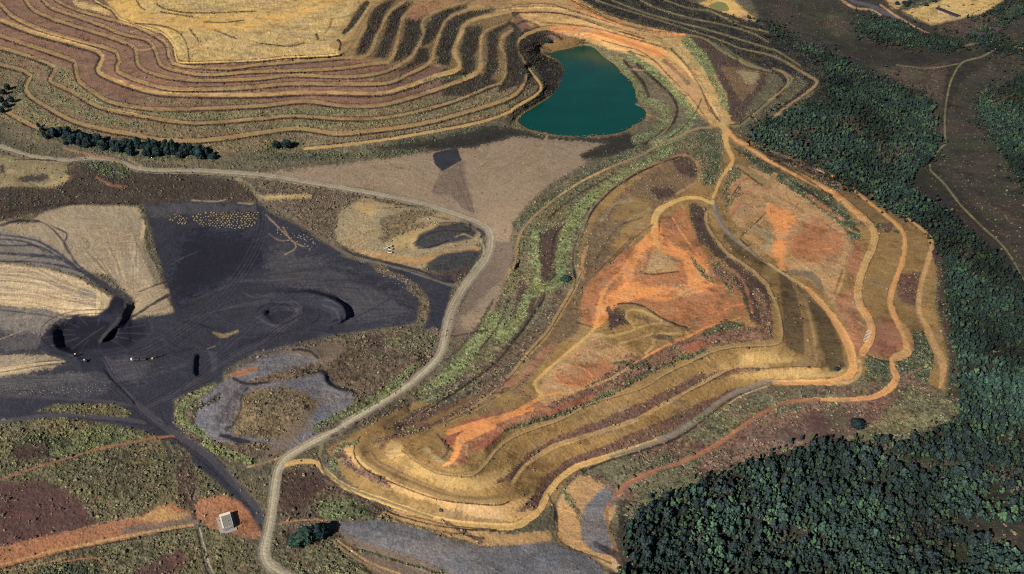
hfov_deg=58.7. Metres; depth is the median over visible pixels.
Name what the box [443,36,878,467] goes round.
orange road
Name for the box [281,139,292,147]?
tree
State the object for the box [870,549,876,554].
forest tree
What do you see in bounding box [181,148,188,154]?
tree
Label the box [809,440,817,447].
forest tree
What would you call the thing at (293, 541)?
tree
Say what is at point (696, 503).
forest tree
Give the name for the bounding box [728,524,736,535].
forest tree
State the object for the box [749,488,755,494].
forest tree
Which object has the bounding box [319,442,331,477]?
side path
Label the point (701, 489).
forest tree
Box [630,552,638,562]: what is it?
forest tree
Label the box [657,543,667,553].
forest tree
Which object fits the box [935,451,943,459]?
forest tree
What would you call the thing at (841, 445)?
forest tree
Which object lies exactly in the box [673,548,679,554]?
forest tree
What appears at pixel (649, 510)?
forest tree
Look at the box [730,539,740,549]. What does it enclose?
forest tree
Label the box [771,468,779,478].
forest tree
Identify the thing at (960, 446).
forest tree
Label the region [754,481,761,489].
forest tree
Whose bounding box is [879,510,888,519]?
forest tree
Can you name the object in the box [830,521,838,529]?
forest tree
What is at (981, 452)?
forest tree
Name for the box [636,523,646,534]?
forest tree
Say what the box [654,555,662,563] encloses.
forest tree
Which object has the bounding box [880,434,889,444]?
forest tree
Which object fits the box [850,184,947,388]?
forest edge path
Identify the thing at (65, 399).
coal path
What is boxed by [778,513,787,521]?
forest tree
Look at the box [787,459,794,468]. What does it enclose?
forest tree
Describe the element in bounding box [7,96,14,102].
tree
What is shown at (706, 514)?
forest tree
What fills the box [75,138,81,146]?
tree
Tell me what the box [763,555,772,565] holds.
forest tree
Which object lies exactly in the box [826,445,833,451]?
forest tree
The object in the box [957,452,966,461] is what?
forest tree
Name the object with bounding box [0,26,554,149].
lake track
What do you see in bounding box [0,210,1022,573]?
scrub
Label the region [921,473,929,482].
forest tree
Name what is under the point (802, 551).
forest tree
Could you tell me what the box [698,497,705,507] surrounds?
forest tree
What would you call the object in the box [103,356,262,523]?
coal road
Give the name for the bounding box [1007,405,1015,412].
forest tree
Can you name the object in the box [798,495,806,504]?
forest tree
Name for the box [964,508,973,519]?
forest tree
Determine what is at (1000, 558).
forest tree
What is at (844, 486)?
forest tree
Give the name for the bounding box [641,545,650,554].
forest tree
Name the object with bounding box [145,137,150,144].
tree
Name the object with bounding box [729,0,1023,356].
forest
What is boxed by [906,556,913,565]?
forest tree
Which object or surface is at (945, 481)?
forest tree
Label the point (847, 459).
forest tree
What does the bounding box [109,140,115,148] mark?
tree
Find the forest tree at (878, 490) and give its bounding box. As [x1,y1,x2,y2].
[873,486,881,495]
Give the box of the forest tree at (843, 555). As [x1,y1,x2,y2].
[838,551,848,558]
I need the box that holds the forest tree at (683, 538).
[678,533,688,543]
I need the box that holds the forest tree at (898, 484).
[893,481,901,488]
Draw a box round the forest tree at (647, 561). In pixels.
[642,557,650,565]
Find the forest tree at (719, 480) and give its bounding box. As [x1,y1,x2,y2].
[715,477,724,484]
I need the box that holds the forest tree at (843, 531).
[839,526,849,535]
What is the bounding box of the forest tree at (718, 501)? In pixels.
[715,498,721,508]
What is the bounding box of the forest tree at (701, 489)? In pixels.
[697,486,706,495]
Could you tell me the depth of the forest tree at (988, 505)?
934.86 m
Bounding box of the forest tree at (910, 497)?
[904,492,915,502]
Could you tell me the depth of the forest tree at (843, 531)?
902.53 m
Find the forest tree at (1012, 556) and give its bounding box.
[1007,552,1017,562]
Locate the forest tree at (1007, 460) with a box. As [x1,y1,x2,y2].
[1004,456,1010,465]
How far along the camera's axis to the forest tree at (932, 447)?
993.81 m
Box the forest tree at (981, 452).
[978,447,986,457]
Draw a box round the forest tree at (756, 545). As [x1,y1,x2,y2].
[755,543,763,551]
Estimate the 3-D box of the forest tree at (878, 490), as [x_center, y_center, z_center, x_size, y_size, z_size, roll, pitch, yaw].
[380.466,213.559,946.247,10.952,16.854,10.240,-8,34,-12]
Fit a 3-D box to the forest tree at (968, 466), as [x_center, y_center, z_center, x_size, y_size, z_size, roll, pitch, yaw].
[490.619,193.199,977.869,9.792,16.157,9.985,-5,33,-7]
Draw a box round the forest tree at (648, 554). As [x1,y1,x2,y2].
[644,550,651,557]
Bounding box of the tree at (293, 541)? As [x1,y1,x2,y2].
[286,532,302,547]
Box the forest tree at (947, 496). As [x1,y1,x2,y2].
[943,493,950,501]
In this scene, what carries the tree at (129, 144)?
on the ground at (504, 180)
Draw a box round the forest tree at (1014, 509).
[1009,504,1018,513]
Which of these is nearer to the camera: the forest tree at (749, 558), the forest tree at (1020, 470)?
the forest tree at (749, 558)
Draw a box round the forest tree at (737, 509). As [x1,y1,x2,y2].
[732,505,740,514]
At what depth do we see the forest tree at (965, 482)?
954.01 m
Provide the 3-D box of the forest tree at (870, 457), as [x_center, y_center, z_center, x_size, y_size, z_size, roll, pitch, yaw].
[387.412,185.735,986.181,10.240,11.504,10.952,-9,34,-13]
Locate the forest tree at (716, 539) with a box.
[712,536,719,544]
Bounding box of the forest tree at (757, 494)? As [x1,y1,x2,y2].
[752,491,760,498]
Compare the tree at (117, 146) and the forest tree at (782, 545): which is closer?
the forest tree at (782, 545)
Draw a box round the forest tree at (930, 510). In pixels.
[927,507,934,516]
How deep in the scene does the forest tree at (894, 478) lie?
959.48 m
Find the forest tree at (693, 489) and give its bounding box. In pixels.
[690,484,698,494]
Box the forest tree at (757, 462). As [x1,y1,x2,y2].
[754,459,762,467]
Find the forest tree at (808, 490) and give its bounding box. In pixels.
[804,486,812,494]
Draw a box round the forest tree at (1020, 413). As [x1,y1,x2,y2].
[1015,410,1023,418]
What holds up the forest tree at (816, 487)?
on the heath
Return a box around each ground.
[0,0,956,573]
[0,202,420,533]
[194,0,1003,538]
[195,353,617,573]
[700,0,755,20]
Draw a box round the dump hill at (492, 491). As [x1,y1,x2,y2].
[328,128,948,523]
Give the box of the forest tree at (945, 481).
[941,478,951,486]
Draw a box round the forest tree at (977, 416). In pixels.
[972,412,980,419]
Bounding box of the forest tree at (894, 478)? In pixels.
[890,476,897,482]
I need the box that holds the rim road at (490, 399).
[402,212,783,476]
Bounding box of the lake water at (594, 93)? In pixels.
[515,45,645,136]
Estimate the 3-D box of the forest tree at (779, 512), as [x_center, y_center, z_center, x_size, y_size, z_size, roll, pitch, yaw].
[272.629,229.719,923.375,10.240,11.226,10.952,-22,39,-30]
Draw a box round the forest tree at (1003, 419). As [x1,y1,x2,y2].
[998,415,1007,423]
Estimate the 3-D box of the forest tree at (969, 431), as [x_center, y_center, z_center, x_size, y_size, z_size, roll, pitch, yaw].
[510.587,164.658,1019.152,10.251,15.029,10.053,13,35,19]
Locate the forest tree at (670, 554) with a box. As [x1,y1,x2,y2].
[666,550,672,559]
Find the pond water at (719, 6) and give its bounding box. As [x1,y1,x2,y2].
[709,1,728,10]
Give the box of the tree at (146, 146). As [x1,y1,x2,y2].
[143,145,152,152]
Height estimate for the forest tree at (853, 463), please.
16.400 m
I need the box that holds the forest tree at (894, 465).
[890,461,898,469]
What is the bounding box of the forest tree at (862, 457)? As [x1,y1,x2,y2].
[858,451,866,461]
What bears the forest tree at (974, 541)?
on the heath
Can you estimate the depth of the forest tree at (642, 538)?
889.51 m
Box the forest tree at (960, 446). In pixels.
[957,442,965,451]
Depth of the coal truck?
1141.49 m
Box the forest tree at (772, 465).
[770,461,776,469]
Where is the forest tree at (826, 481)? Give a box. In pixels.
[822,478,830,486]
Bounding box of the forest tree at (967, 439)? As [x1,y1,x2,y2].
[963,436,972,443]
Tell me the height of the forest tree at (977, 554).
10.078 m
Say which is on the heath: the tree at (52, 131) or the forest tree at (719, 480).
the forest tree at (719, 480)
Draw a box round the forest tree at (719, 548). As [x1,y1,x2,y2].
[715,545,723,553]
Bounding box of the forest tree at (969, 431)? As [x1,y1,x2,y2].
[964,428,971,436]
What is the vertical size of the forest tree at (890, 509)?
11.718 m
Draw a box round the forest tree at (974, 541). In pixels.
[968,537,979,547]
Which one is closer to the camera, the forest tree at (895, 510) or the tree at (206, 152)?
the forest tree at (895, 510)
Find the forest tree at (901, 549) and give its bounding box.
[898,544,906,554]
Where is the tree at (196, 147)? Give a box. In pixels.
[192,145,200,152]
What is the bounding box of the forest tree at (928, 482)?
[921,477,932,489]
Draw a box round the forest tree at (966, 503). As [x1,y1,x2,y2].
[961,498,970,507]
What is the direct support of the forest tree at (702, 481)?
on the heath
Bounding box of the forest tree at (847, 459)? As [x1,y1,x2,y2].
[844,457,850,464]
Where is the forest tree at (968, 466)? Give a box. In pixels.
[963,461,972,472]
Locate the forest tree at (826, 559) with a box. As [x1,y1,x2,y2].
[820,553,830,563]
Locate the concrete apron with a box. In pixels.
[216,513,236,534]
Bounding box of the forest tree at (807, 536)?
[802,532,810,541]
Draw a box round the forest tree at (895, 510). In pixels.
[892,507,898,514]
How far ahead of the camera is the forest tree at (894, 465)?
974.93 m
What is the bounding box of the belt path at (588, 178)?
[513,127,712,269]
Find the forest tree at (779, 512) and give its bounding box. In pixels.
[776,509,784,517]
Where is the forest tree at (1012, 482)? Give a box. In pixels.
[1007,477,1017,487]
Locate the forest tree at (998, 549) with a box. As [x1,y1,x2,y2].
[995,546,1001,553]
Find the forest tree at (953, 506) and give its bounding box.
[949,503,957,511]
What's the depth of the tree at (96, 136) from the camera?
1670.60 m
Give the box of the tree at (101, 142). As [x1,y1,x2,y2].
[98,139,106,146]
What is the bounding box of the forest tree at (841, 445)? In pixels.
[838,443,844,449]
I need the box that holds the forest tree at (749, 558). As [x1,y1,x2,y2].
[745,553,754,565]
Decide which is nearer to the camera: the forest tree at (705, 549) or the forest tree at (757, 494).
the forest tree at (705, 549)
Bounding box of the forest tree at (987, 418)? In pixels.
[982,415,991,423]
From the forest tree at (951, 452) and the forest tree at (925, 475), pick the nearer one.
the forest tree at (925, 475)
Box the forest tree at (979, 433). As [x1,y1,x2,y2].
[975,429,983,438]
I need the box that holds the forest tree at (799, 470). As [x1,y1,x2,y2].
[794,466,803,474]
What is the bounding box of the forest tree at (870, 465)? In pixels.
[865,460,874,469]
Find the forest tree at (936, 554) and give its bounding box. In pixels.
[930,551,940,558]
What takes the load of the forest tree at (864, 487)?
on the heath
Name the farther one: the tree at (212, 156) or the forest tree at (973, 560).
the tree at (212, 156)
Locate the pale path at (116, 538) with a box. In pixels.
[0,457,280,566]
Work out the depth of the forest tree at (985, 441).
1008.82 m
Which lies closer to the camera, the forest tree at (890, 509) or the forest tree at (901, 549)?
the forest tree at (901, 549)
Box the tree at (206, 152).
[204,149,209,156]
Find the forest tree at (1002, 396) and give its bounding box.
[996,392,1004,399]
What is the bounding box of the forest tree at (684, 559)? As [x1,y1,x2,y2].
[679,557,686,566]
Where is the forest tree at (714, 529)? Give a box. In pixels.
[709,526,717,535]
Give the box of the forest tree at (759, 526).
[755,522,762,529]
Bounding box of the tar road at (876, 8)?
[0,0,913,424]
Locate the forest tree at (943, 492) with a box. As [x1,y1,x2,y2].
[937,490,946,498]
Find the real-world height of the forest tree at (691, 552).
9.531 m
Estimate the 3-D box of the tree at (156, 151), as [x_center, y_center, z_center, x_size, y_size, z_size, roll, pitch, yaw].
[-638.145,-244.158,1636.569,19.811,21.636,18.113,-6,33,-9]
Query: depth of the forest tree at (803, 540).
891.26 m
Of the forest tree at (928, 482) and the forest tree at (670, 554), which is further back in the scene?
the forest tree at (928, 482)
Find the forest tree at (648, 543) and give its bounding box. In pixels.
[644,539,652,547]
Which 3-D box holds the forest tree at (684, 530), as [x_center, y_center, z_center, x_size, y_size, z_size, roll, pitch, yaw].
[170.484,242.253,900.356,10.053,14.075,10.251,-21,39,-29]
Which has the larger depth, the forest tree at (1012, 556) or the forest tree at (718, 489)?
the forest tree at (718, 489)
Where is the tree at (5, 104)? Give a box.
[1,101,9,107]
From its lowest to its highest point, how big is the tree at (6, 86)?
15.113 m
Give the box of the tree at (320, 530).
[310,522,329,540]
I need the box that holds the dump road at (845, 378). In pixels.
[285,124,858,530]
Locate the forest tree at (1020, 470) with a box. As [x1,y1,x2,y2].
[1016,466,1023,474]
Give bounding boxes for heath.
[569,0,1023,573]
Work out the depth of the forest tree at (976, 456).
985.21 m
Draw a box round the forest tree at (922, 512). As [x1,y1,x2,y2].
[917,507,928,517]
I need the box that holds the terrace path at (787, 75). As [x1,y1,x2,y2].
[686,35,793,127]
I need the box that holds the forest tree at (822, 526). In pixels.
[818,520,828,530]
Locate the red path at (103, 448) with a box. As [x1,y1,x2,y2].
[0,435,174,480]
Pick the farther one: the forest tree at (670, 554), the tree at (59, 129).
the tree at (59, 129)
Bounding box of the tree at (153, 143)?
[149,138,158,146]
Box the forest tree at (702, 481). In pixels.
[698,476,707,484]
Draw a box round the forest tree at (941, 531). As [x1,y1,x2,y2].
[935,527,945,537]
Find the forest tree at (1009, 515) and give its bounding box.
[1006,511,1012,519]
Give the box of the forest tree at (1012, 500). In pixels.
[1007,497,1016,504]
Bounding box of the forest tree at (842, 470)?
[839,466,846,474]
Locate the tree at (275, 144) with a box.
[271,141,280,147]
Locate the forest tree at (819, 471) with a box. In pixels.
[815,467,822,475]
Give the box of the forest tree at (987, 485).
[980,481,990,490]
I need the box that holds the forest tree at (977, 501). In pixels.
[973,496,981,505]
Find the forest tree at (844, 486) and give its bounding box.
[840,483,848,490]
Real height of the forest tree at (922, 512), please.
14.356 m
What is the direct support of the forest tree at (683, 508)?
on the heath
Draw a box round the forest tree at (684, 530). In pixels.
[680,525,688,535]
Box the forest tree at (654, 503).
[647,500,656,511]
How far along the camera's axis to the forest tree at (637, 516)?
911.08 m
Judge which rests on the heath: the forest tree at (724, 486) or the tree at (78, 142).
the forest tree at (724, 486)
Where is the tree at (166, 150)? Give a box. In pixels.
[163,146,170,155]
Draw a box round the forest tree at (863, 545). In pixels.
[859,541,867,549]
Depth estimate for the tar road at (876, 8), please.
1052.28 m
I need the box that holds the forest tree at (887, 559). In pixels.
[884,556,892,564]
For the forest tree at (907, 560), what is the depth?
874.50 m
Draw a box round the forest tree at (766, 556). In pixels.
[762,553,771,561]
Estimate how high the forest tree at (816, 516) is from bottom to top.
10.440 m
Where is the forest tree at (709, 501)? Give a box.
[706,498,714,507]
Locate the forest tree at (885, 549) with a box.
[881,546,889,552]
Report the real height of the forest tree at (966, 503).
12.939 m
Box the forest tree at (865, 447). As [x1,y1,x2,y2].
[860,445,869,450]
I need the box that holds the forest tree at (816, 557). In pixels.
[813,555,819,561]
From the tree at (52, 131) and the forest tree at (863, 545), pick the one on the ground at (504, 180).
the tree at (52, 131)
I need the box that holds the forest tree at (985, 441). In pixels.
[982,439,990,446]
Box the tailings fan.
[0,205,173,345]
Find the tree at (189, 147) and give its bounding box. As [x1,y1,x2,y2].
[185,143,192,150]
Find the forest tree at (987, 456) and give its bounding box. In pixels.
[982,452,991,461]
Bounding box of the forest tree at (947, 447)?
[944,444,951,451]
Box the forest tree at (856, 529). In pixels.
[849,527,859,534]
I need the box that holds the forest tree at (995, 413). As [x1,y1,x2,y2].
[991,411,998,418]
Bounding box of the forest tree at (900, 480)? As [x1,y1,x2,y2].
[897,477,903,485]
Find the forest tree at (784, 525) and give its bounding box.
[777,520,788,529]
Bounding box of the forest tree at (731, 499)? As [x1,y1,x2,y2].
[728,495,735,504]
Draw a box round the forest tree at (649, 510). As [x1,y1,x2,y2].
[644,506,652,515]
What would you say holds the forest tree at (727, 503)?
on the heath
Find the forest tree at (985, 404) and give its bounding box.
[982,400,988,407]
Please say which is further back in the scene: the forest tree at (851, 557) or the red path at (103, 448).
the red path at (103, 448)
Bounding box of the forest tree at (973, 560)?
[967,556,977,565]
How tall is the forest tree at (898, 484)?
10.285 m
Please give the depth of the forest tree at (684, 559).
870.14 m
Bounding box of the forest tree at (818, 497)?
[813,494,822,503]
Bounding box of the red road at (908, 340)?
[616,176,914,494]
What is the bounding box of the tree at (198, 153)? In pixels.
[194,149,204,158]
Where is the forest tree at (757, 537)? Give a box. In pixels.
[754,534,762,542]
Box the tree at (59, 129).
[56,126,63,133]
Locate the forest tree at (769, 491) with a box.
[765,487,773,495]
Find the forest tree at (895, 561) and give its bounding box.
[892,558,899,566]
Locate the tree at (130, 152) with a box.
[126,149,133,154]
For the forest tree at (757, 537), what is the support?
on the heath
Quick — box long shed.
[935,7,960,16]
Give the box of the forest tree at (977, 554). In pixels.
[974,549,981,557]
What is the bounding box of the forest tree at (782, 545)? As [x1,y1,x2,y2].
[779,542,786,549]
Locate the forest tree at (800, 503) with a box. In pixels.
[794,498,804,508]
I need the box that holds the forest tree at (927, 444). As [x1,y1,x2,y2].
[921,441,930,450]
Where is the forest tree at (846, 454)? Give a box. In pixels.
[843,450,851,458]
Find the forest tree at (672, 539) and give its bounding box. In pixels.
[668,536,675,544]
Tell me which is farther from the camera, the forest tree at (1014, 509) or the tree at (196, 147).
the tree at (196, 147)
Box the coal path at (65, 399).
[0,395,139,408]
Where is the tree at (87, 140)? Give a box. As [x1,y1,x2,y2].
[81,137,92,145]
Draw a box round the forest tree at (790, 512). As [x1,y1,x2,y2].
[785,507,793,516]
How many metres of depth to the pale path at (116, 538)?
899.69 m
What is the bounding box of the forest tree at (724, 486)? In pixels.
[722,484,728,494]
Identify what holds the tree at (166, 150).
on the ground at (504, 180)
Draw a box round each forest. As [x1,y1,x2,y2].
[616,351,1023,573]
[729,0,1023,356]
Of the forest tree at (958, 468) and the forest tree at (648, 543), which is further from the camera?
the forest tree at (958, 468)
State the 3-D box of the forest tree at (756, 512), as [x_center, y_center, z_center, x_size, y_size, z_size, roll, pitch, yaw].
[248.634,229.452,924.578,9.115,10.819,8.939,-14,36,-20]
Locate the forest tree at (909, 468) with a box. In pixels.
[906,463,914,470]
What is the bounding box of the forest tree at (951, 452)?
[947,448,955,458]
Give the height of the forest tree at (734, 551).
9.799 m
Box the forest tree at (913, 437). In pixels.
[909,432,918,440]
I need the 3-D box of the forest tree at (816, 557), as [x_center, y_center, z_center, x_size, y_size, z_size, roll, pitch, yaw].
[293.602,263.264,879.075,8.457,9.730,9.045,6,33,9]
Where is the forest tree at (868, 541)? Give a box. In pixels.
[863,538,871,547]
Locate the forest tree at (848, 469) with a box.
[845,464,853,473]
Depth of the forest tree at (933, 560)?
870.74 m
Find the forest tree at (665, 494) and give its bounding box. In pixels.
[662,490,669,499]
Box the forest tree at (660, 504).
[656,500,663,508]
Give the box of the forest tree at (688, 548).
[685,543,693,551]
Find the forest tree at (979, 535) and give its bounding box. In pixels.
[975,531,984,539]
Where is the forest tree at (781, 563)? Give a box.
[776,559,783,567]
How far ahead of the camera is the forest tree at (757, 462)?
974.75 m
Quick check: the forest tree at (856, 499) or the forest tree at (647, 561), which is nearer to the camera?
the forest tree at (647, 561)
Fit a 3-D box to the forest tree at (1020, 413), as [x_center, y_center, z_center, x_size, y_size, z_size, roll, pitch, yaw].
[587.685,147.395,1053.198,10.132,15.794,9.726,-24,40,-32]
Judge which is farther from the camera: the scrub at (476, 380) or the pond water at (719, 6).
the pond water at (719, 6)
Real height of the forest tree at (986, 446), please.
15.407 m
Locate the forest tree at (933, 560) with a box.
[929,557,937,566]
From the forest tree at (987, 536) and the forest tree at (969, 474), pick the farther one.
the forest tree at (969, 474)
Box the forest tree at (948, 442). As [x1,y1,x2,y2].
[945,440,953,448]
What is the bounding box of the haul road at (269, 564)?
[0,144,495,573]
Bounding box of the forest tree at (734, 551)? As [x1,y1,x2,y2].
[732,548,737,555]
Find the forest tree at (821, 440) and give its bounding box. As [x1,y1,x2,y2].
[817,435,825,445]
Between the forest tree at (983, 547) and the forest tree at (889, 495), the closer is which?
the forest tree at (983, 547)
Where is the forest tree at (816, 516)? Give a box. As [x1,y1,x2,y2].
[811,512,820,520]
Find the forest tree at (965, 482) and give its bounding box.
[960,479,968,488]
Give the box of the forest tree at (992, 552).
[987,548,996,557]
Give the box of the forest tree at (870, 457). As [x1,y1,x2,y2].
[866,454,873,459]
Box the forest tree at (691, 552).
[686,549,694,557]
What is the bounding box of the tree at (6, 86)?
[3,83,10,89]
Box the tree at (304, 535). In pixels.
[295,524,316,545]
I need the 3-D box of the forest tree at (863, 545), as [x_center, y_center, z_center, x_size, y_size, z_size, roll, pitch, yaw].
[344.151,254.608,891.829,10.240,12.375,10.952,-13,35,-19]
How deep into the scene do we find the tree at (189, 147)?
1636.61 m
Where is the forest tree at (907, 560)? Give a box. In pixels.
[902,558,909,565]
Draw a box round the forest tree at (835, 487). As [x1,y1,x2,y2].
[831,482,840,490]
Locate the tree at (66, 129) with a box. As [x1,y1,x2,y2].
[62,126,72,133]
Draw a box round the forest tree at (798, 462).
[794,457,802,466]
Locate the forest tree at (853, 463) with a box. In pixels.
[848,458,856,468]
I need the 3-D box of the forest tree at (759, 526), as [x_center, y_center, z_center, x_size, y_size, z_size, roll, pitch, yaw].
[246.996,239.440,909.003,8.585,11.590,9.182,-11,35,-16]
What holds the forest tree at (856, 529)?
on the heath
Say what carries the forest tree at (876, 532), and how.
on the heath
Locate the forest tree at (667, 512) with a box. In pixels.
[663,507,671,519]
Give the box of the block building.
[219,511,233,531]
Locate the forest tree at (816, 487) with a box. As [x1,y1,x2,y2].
[812,483,819,493]
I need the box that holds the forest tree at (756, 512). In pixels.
[753,508,761,517]
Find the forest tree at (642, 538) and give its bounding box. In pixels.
[638,534,646,545]
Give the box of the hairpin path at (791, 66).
[595,0,818,119]
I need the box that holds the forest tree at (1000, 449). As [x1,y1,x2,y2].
[996,446,1003,454]
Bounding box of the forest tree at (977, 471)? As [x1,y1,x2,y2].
[973,465,982,477]
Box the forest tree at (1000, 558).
[994,554,1004,564]
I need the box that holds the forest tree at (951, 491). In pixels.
[946,487,954,495]
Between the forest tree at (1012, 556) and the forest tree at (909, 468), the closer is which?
the forest tree at (1012, 556)
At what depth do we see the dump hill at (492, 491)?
1146.95 m
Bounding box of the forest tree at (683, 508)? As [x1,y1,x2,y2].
[680,504,687,514]
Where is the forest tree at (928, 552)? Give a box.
[924,548,932,556]
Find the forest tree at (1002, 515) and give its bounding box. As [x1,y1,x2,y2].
[997,510,1006,520]
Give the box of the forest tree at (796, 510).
[792,506,800,515]
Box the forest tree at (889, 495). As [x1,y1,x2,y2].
[884,493,894,503]
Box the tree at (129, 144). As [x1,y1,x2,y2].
[126,142,132,148]
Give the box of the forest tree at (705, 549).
[701,544,707,551]
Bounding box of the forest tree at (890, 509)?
[887,504,893,515]
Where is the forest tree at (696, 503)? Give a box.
[691,499,700,508]
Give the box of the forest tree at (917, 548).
[914,544,921,552]
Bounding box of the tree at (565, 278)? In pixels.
[559,275,571,282]
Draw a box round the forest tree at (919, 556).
[914,552,922,560]
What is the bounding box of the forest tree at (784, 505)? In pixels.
[782,501,787,509]
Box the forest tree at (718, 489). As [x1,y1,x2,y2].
[714,485,722,492]
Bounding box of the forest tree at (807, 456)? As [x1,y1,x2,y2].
[802,452,810,460]
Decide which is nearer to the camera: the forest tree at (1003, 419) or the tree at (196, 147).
the forest tree at (1003, 419)
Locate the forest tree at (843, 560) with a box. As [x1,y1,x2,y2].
[839,557,848,565]
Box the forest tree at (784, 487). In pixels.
[781,483,789,491]
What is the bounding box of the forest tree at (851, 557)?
[846,552,855,561]
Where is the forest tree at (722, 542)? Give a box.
[717,538,725,547]
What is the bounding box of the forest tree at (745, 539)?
[738,535,748,543]
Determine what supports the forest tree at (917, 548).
on the heath
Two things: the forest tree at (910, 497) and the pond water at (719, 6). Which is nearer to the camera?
the forest tree at (910, 497)
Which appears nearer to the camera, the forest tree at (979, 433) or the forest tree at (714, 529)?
the forest tree at (714, 529)
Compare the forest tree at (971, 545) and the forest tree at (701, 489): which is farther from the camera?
the forest tree at (701, 489)
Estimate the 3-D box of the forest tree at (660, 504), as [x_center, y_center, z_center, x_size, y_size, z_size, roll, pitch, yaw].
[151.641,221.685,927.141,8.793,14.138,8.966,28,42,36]
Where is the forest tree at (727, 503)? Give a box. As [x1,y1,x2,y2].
[724,499,731,506]
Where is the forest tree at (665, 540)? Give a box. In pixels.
[661,537,670,546]
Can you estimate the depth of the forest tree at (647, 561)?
868.84 m
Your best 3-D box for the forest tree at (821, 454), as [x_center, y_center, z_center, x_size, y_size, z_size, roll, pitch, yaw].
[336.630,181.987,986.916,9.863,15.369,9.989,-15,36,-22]
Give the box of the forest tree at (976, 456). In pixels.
[971,453,979,463]
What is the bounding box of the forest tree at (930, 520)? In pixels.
[925,516,934,525]
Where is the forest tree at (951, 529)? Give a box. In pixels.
[949,526,956,533]
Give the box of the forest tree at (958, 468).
[954,466,961,474]
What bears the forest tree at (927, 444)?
on the heath
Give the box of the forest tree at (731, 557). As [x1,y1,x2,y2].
[726,552,735,562]
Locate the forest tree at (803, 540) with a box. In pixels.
[799,537,807,546]
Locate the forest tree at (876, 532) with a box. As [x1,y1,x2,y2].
[870,527,879,537]
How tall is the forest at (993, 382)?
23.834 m
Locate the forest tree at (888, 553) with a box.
[883,551,891,556]
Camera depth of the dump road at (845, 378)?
1059.21 m
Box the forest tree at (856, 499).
[851,494,859,503]
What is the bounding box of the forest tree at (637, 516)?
[634,512,643,523]
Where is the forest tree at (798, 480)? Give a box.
[794,476,801,484]
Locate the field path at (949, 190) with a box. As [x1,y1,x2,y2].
[929,49,1023,279]
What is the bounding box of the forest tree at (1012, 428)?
[1006,426,1016,434]
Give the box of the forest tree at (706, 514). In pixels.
[700,510,709,518]
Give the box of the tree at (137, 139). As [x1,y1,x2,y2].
[132,136,140,144]
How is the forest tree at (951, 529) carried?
on the heath
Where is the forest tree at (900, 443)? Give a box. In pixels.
[896,440,905,447]
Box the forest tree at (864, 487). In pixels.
[860,482,868,492]
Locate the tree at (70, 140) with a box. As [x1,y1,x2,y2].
[67,135,74,143]
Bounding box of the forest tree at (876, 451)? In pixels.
[872,446,880,456]
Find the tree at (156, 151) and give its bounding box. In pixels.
[152,146,162,156]
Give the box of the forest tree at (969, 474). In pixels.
[967,470,974,480]
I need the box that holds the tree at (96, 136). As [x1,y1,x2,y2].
[93,133,102,141]
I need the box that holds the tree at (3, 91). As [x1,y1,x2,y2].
[0,88,6,94]
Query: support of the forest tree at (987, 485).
on the heath
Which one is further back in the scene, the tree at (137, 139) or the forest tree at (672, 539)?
the tree at (137, 139)
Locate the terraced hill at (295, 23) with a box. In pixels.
[0,0,826,153]
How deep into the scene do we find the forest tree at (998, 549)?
883.29 m
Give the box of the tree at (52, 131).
[48,127,57,136]
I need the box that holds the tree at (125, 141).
[121,138,128,145]
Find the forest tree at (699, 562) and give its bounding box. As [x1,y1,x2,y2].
[695,559,702,565]
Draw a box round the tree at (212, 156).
[207,153,217,158]
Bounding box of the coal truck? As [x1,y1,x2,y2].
[130,358,146,360]
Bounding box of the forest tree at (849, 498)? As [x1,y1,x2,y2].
[845,494,854,501]
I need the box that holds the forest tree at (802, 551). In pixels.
[797,549,805,556]
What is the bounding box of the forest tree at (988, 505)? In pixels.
[983,500,992,509]
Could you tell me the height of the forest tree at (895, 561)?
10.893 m
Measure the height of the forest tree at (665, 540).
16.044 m
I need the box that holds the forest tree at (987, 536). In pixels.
[983,531,992,542]
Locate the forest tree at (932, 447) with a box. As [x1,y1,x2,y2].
[929,444,936,452]
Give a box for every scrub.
[0,0,1023,211]
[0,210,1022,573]
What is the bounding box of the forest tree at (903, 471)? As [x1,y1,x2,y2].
[900,468,909,476]
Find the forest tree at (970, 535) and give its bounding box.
[966,532,976,538]
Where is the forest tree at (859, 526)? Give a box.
[854,524,861,531]
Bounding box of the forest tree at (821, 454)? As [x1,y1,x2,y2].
[818,450,826,458]
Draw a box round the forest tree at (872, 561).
[867,558,874,567]
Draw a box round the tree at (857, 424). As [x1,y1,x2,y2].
[849,418,865,430]
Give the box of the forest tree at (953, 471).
[950,466,958,474]
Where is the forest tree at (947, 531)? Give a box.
[940,526,949,533]
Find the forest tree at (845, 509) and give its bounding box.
[840,504,850,514]
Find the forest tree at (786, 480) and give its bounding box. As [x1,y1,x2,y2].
[782,476,790,484]
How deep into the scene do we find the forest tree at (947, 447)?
996.23 m
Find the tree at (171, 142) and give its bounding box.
[168,138,175,146]
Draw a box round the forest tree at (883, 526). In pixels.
[880,522,887,531]
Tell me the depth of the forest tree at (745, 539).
893.62 m
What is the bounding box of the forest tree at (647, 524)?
[644,522,651,533]
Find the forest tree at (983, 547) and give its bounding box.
[978,544,986,552]
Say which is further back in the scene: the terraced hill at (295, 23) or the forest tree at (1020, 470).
the terraced hill at (295, 23)
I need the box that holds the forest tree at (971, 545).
[968,537,978,547]
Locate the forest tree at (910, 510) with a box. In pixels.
[905,507,914,516]
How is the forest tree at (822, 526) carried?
on the heath
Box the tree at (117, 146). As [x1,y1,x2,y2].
[114,141,121,151]
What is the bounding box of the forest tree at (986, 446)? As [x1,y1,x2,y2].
[981,444,989,451]

